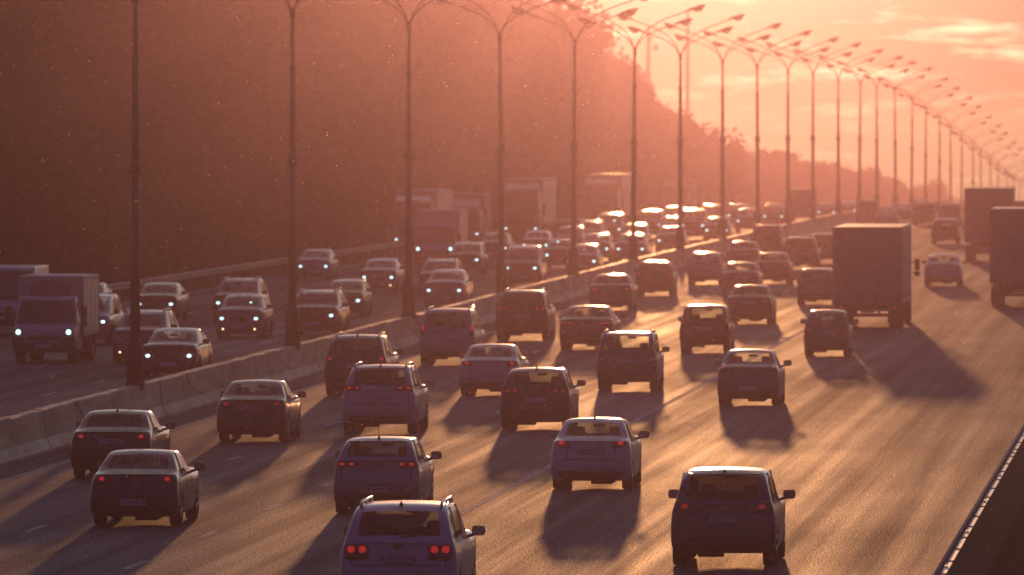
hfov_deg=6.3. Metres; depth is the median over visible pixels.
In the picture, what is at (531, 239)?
car
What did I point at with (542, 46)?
broadleaf tree
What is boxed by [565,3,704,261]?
street lamp
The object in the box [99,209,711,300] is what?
guardrail
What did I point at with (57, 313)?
box truck
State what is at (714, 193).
slender tree
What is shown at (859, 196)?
street lamp
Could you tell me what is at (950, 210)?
minivan
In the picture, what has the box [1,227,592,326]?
edge line
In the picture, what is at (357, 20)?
broadleaf tree
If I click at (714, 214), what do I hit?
car
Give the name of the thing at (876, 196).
street lamp
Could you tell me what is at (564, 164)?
slender tree
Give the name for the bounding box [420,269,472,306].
car
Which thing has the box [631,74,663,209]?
broadleaf tree
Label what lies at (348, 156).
broadleaf tree
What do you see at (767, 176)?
broadleaf tree
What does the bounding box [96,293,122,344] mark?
minivan
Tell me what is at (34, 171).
broadleaf tree
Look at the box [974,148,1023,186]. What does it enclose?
street lamp
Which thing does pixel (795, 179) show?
conifer tree
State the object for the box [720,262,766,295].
car
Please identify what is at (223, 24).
slender tree
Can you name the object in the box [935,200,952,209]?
car
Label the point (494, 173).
broadleaf tree
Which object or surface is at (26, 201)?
broadleaf tree
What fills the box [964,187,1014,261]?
box lorry
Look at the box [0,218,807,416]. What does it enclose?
road
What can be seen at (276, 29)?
broadleaf tree
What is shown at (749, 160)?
conifer tree
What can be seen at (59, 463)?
edge line
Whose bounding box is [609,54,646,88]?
broadleaf tree
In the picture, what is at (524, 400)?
car
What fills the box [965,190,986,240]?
rear door
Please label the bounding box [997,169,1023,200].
street lamp
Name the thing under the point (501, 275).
street lamp
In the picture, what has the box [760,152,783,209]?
conifer tree
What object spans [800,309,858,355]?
car
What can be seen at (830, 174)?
broadleaf tree
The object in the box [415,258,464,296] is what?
suv
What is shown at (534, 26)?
broadleaf tree
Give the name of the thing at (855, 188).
broadleaf tree
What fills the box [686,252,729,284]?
car
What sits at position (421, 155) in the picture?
broadleaf tree
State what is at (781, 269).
car
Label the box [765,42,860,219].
street lamp
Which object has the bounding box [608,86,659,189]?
broadleaf tree
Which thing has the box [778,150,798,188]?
conifer tree
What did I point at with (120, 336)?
suv
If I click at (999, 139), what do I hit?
street lamp
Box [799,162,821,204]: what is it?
conifer tree
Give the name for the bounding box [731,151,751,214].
conifer tree
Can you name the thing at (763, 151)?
conifer tree
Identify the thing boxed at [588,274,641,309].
car
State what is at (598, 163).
broadleaf tree
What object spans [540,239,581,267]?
car
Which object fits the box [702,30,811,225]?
street lamp
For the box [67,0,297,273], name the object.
broadleaf tree
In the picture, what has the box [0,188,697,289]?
undergrowth
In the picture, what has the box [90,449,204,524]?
car
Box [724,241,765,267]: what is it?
car
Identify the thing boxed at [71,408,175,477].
car
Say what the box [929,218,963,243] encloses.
car
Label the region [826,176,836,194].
broadleaf tree
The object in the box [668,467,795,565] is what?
suv
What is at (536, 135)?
broadleaf tree
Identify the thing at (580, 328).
car
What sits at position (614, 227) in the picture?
minivan
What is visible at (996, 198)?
rear door
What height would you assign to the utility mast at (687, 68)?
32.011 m
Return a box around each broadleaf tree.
[0,0,21,175]
[0,0,128,259]
[0,0,130,269]
[0,45,66,262]
[3,0,253,264]
[4,1,214,264]
[24,0,175,257]
[37,0,253,273]
[41,0,266,273]
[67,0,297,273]
[112,0,287,258]
[145,4,324,254]
[162,0,285,253]
[184,0,356,252]
[185,0,380,253]
[213,3,327,169]
[221,11,342,248]
[233,9,404,234]
[252,22,353,235]
[265,0,392,221]
[266,0,417,234]
[272,0,441,232]
[272,4,474,224]
[273,0,465,224]
[282,59,402,226]
[324,0,493,228]
[353,0,522,209]
[372,0,490,218]
[374,0,535,218]
[422,0,521,224]
[430,0,570,184]
[467,102,513,215]
[470,16,523,173]
[476,15,558,202]
[492,0,610,173]
[497,14,561,162]
[507,0,594,187]
[530,0,631,195]
[546,30,605,181]
[551,50,638,210]
[556,47,624,208]
[556,60,624,192]
[557,70,628,204]
[567,20,610,62]
[572,42,645,138]
[581,26,622,90]
[582,49,652,210]
[592,62,640,209]
[604,52,654,203]
[605,46,637,64]
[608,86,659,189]
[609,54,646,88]
[614,86,694,209]
[623,79,673,206]
[627,81,671,205]
[628,62,648,88]
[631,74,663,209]
[637,85,692,203]
[641,113,692,209]
[647,101,688,209]
[652,101,705,189]
[658,99,706,216]
[659,104,719,214]
[661,107,696,136]
[661,109,715,175]
[669,117,703,192]
[684,116,740,210]
[685,126,714,217]
[704,127,755,211]
[706,135,744,211]
[707,137,743,202]
[729,146,769,213]
[734,153,755,212]
[746,148,779,212]
[785,154,841,207]
[797,174,827,200]
[815,159,868,199]
[824,165,866,204]
[825,164,863,203]
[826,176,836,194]
[833,164,874,197]
[841,171,886,207]
[854,171,901,206]
[870,171,900,206]
[872,181,893,199]
[892,187,920,206]
[908,184,948,201]
[916,184,948,203]
[948,196,959,203]
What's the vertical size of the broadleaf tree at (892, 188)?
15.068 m
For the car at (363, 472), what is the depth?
183.37 m
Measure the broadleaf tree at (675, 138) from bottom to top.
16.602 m
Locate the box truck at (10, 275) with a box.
[0,265,48,328]
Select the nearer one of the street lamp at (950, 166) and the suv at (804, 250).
the suv at (804, 250)
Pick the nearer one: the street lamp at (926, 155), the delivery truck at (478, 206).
the delivery truck at (478, 206)
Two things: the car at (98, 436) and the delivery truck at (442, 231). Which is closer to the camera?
the car at (98, 436)
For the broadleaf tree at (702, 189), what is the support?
on the ground
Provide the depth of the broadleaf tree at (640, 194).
862.44 m
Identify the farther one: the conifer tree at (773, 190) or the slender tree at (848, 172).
the slender tree at (848, 172)
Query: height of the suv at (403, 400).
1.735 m
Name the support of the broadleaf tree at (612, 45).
on the ground
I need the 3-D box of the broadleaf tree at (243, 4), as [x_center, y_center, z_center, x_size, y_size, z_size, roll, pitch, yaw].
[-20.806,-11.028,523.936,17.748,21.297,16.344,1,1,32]
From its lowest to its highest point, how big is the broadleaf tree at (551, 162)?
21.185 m
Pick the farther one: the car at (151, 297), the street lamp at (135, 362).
the car at (151, 297)
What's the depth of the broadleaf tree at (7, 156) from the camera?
415.48 m
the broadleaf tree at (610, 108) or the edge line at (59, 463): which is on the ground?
the broadleaf tree at (610, 108)
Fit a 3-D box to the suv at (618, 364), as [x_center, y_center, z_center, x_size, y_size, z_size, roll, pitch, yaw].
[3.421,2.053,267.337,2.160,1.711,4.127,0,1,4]
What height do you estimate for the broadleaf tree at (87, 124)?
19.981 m
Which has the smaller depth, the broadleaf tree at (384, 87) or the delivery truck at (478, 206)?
the delivery truck at (478, 206)
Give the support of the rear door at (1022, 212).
in the box lorry at (1006, 250)
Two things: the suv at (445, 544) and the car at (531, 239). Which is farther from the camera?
the car at (531, 239)
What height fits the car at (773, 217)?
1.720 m
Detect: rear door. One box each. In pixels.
[834,230,865,300]
[869,230,900,300]
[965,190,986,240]
[989,191,1010,239]
[991,212,1019,280]
[1022,212,1023,279]
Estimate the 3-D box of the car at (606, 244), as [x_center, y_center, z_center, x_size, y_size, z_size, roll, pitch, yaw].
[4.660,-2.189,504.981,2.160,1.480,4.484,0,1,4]
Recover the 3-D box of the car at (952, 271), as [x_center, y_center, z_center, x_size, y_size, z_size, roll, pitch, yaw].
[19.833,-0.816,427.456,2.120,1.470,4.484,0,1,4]
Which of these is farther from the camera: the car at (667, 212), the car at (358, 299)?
the car at (667, 212)
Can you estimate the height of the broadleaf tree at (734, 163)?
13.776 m
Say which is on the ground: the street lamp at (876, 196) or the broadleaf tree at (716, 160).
the broadleaf tree at (716, 160)
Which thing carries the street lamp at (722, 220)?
attached to the median barrier
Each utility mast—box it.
[647,18,657,85]
[686,2,690,116]
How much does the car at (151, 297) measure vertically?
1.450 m
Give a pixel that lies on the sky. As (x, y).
(937, 34)
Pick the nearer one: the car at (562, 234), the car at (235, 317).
the car at (235, 317)
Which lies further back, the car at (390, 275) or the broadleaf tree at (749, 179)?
the broadleaf tree at (749, 179)
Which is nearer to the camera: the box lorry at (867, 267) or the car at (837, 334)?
the car at (837, 334)
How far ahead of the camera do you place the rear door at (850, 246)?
341.20 m
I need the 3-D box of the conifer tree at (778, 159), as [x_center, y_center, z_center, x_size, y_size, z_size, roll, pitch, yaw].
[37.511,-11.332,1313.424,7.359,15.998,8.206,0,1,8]
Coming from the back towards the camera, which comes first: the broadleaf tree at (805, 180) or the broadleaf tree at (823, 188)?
the broadleaf tree at (823, 188)
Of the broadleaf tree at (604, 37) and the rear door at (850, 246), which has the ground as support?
the broadleaf tree at (604, 37)
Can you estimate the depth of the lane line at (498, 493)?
243.56 m
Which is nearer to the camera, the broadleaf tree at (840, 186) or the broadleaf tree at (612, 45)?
the broadleaf tree at (612, 45)
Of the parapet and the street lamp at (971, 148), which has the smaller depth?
the parapet
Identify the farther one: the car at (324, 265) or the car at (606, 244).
the car at (606, 244)
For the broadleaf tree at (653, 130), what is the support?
on the ground
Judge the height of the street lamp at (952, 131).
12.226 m
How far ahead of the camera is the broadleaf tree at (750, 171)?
1183.97 m
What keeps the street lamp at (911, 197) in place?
attached to the median barrier
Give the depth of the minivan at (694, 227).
600.09 m
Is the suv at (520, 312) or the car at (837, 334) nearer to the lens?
the car at (837, 334)
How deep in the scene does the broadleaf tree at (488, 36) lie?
720.39 m
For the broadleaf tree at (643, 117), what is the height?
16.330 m
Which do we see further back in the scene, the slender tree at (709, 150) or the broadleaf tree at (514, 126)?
the slender tree at (709, 150)
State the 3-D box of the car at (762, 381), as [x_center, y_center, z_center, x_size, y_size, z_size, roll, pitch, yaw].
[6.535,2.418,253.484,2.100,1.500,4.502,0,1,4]
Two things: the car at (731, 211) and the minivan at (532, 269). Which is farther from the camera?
the car at (731, 211)
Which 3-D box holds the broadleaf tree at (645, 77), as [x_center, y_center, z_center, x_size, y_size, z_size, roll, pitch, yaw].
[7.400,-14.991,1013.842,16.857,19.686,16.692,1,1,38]
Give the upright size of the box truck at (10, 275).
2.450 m
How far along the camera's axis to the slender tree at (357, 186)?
615.44 m
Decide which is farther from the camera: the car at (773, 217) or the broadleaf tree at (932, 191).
the broadleaf tree at (932, 191)
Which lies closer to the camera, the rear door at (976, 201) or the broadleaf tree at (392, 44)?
the rear door at (976, 201)
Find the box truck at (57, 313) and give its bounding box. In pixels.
[5,274,99,362]
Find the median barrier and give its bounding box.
[0,206,892,466]
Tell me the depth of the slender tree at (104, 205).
456.73 m
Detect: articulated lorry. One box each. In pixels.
[386,189,452,252]
[497,178,555,238]
[579,173,630,228]
[659,178,696,217]
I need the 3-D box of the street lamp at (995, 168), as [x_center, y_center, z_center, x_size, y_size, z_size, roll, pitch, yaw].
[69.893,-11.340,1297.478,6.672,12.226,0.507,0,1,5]
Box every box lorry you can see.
[832,224,919,327]
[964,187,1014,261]
[990,207,1023,306]
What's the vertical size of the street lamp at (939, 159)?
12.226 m
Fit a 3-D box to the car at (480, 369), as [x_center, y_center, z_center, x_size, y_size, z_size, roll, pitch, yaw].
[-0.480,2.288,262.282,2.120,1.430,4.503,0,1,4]
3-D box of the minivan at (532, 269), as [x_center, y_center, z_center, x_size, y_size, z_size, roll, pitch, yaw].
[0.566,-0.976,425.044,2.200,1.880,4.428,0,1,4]
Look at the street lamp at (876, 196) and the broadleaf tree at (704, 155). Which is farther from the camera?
the broadleaf tree at (704, 155)
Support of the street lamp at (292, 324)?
attached to the median barrier
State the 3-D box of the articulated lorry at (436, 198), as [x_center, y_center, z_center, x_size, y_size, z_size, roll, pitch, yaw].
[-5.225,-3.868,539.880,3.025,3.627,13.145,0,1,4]
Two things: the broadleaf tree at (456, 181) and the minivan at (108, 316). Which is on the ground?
the broadleaf tree at (456, 181)
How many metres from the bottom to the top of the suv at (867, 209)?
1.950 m
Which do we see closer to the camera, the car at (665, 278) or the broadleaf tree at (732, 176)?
the car at (665, 278)
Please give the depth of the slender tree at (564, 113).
766.56 m
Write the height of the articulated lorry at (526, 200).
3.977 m
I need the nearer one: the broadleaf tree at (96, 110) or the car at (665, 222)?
the broadleaf tree at (96, 110)
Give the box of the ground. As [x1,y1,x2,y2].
[26,229,1023,574]
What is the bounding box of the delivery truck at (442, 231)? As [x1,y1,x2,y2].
[412,209,467,267]
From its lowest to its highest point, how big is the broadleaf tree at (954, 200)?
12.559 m
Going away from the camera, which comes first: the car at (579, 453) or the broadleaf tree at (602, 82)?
the car at (579, 453)
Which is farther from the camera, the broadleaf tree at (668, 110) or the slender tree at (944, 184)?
the slender tree at (944, 184)
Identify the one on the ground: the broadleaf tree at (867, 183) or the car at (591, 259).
the broadleaf tree at (867, 183)
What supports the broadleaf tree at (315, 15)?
on the ground
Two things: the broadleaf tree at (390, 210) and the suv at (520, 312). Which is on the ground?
the broadleaf tree at (390, 210)
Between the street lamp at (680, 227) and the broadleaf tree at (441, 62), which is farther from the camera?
the broadleaf tree at (441, 62)
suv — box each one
[109,308,180,363]
[210,276,269,322]
[284,288,349,334]
[324,332,403,395]
[340,488,484,574]
[342,361,433,432]
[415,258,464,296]
[495,288,559,339]
[595,329,669,389]
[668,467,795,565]
[781,236,823,267]
[854,199,883,223]
[911,201,938,225]
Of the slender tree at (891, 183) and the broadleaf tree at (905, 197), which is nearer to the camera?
the broadleaf tree at (905, 197)
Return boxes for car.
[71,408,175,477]
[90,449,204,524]
[99,282,115,308]
[140,282,188,320]
[140,327,211,376]
[212,293,273,337]
[217,379,305,441]
[296,249,338,279]
[321,279,371,317]
[334,425,441,513]
[357,258,404,291]
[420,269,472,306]
[445,242,487,274]
[459,344,533,395]
[476,233,514,257]
[500,359,585,428]
[518,230,555,256]
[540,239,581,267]
[550,406,648,488]
[552,226,586,244]
[559,305,625,349]
[562,244,604,274]
[577,219,607,239]
[577,233,616,260]
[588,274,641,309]
[611,233,651,261]
[616,224,652,248]
[634,261,681,295]
[653,226,689,251]
[656,216,684,231]
[662,206,689,220]
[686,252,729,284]
[697,204,727,221]
[701,217,734,240]
[715,349,791,404]
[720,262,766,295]
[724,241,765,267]
[725,204,751,222]
[725,285,780,323]
[732,208,762,231]
[753,252,796,283]
[760,204,784,224]
[794,268,835,304]
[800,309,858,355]
[809,233,832,259]
[816,202,834,216]
[841,201,855,211]
[873,210,902,223]
[889,203,912,221]
[908,198,928,207]
[921,254,966,285]
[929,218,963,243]
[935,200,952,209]
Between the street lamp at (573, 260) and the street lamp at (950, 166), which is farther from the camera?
the street lamp at (950, 166)
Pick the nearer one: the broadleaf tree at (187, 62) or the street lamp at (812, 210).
the broadleaf tree at (187, 62)
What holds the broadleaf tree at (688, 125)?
on the ground
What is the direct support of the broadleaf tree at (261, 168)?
on the ground
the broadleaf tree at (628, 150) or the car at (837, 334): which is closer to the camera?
the car at (837, 334)
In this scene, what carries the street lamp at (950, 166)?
attached to the median barrier
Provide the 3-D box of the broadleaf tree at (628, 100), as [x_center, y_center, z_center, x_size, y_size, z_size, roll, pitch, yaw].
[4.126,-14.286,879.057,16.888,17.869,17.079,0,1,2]
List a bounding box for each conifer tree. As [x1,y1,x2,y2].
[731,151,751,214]
[736,147,755,210]
[759,148,780,206]
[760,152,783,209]
[770,151,790,203]
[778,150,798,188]
[785,162,800,195]
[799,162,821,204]
[815,162,836,206]
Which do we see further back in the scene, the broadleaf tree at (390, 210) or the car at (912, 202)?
the car at (912, 202)
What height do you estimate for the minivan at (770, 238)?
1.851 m
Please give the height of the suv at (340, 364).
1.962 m
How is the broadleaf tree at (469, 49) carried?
on the ground
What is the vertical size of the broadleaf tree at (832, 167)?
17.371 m
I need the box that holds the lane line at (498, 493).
[460,246,965,515]
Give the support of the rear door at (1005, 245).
in the box lorry at (1006, 250)
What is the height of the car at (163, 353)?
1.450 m
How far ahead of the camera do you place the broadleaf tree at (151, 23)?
480.86 m
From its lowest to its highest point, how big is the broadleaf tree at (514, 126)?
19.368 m
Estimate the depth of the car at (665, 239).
538.17 m
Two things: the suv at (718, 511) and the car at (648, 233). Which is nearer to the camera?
the suv at (718, 511)
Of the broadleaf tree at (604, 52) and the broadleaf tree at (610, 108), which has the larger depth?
the broadleaf tree at (604, 52)
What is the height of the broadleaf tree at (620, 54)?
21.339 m
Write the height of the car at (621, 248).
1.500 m
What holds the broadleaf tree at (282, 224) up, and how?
on the ground
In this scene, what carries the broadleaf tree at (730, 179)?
on the ground
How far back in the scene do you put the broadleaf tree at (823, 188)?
1404.96 m
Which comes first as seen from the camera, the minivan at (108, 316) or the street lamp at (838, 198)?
the minivan at (108, 316)
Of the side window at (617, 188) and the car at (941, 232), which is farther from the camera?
the side window at (617, 188)
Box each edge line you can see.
[0,223,874,482]
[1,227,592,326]
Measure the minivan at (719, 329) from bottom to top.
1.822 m
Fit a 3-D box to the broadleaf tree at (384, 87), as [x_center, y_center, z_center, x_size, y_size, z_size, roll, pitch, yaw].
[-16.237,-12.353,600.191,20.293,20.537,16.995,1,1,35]
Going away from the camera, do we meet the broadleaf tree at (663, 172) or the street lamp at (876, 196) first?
the street lamp at (876, 196)
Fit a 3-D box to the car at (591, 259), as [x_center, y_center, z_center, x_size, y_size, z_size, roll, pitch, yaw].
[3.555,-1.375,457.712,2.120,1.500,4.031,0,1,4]
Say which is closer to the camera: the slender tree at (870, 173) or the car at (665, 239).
the car at (665, 239)
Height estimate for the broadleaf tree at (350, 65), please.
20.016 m
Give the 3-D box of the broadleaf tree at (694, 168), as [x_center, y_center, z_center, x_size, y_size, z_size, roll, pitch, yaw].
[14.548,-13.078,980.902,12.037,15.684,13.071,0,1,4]
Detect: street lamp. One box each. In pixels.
[125,0,144,389]
[284,0,300,348]
[383,0,434,318]
[432,0,566,292]
[504,0,646,276]
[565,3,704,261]
[616,14,744,250]
[664,23,781,240]
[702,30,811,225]
[737,37,838,224]
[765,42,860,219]
[793,49,883,214]
[818,55,902,206]
[837,61,916,204]
[857,67,932,205]
[876,77,948,203]
[893,86,959,201]
[908,96,972,202]
[919,105,981,202]
[932,115,991,211]
[945,124,1001,186]
[953,132,1007,186]
[964,141,1016,186]
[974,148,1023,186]
[983,156,1023,186]
[991,163,1023,186]
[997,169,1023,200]
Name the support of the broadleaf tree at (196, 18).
on the ground
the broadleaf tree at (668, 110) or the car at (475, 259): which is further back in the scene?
the broadleaf tree at (668, 110)
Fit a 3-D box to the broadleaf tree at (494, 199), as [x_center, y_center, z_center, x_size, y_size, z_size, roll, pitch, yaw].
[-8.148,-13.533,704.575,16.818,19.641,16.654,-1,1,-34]
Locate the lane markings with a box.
[23,236,927,568]
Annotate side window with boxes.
[538,193,541,212]
[617,188,619,206]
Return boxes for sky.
[525,0,1023,201]
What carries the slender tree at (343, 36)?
on the ground
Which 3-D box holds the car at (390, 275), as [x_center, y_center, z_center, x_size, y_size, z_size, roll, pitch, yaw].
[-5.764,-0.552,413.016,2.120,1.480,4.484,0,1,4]
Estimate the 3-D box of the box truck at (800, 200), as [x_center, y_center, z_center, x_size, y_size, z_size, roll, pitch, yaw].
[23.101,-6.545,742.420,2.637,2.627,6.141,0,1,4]
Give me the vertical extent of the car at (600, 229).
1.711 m
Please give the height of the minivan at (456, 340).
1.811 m
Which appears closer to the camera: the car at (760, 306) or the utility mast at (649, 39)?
the car at (760, 306)
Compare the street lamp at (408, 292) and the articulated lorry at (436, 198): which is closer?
the street lamp at (408, 292)
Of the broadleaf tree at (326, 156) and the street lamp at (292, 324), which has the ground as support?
the broadleaf tree at (326, 156)
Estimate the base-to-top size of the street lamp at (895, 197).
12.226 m
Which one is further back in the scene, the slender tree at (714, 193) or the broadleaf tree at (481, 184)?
the slender tree at (714, 193)
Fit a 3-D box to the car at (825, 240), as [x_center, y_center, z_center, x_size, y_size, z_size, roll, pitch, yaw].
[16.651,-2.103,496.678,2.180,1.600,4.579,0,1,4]
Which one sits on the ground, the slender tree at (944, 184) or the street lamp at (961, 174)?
the slender tree at (944, 184)
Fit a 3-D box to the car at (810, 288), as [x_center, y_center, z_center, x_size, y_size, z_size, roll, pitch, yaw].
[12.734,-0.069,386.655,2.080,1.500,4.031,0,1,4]
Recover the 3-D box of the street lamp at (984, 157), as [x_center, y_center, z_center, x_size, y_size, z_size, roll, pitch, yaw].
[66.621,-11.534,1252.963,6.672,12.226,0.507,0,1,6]
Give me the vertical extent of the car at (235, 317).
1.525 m
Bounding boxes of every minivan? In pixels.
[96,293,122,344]
[419,306,490,363]
[505,245,546,286]
[592,213,627,239]
[636,210,666,234]
[676,209,707,238]
[678,304,740,351]
[749,224,788,256]
[936,203,963,225]
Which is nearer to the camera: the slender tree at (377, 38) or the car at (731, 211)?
the slender tree at (377, 38)
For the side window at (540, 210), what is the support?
in the articulated lorry at (526, 200)
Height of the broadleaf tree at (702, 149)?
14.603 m
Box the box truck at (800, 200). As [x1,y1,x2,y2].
[784,189,816,221]
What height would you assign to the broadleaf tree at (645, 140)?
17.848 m
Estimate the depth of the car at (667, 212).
661.55 m
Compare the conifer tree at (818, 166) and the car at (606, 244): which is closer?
the car at (606, 244)
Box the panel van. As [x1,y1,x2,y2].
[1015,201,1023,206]
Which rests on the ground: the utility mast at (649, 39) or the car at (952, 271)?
the utility mast at (649, 39)
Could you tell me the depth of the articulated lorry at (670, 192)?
860.78 m
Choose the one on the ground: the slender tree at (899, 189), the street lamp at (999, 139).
the slender tree at (899, 189)
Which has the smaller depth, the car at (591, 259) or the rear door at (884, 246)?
the rear door at (884, 246)
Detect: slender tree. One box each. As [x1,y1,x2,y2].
[2,2,122,250]
[138,0,227,206]
[255,20,344,237]
[303,36,401,236]
[326,12,398,224]
[505,0,591,168]
[510,0,567,174]
[689,123,719,208]
[702,136,715,185]
[834,165,853,193]
[861,166,888,205]
[883,175,906,206]
[888,180,903,206]
[920,178,943,189]
[934,182,947,202]
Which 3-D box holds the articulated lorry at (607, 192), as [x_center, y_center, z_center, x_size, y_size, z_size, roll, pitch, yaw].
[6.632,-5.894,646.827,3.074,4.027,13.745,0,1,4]
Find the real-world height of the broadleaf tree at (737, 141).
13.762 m
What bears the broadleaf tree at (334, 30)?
on the ground
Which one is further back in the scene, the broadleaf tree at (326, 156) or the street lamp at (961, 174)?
the street lamp at (961, 174)
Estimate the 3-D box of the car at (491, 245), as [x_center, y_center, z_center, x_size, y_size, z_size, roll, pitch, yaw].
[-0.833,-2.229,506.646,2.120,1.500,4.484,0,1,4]
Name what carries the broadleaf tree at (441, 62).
on the ground
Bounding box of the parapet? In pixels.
[933,424,1023,574]
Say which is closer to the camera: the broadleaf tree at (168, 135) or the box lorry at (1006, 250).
the box lorry at (1006, 250)
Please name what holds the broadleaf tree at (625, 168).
on the ground
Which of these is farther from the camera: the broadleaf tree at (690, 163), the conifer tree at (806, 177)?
the conifer tree at (806, 177)
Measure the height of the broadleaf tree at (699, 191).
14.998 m
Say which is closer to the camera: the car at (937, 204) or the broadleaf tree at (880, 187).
the car at (937, 204)
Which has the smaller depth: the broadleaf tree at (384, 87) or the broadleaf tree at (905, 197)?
the broadleaf tree at (384, 87)
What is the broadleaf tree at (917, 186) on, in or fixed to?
on the ground
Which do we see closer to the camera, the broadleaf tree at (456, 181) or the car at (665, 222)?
the car at (665, 222)
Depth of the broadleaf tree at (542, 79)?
711.11 m
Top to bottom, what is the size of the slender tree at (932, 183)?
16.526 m
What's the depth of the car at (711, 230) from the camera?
590.05 m
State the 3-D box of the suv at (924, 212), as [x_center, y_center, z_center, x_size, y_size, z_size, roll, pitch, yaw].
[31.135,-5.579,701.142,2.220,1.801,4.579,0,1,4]
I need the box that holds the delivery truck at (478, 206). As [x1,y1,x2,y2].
[453,193,491,241]
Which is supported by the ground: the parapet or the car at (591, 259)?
the parapet
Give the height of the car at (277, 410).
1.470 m
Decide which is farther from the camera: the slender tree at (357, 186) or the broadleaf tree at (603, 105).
the broadleaf tree at (603, 105)
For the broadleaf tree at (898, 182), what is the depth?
1731.90 m
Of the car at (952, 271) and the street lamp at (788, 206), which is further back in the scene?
the street lamp at (788, 206)
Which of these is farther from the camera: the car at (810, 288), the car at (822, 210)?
the car at (822, 210)

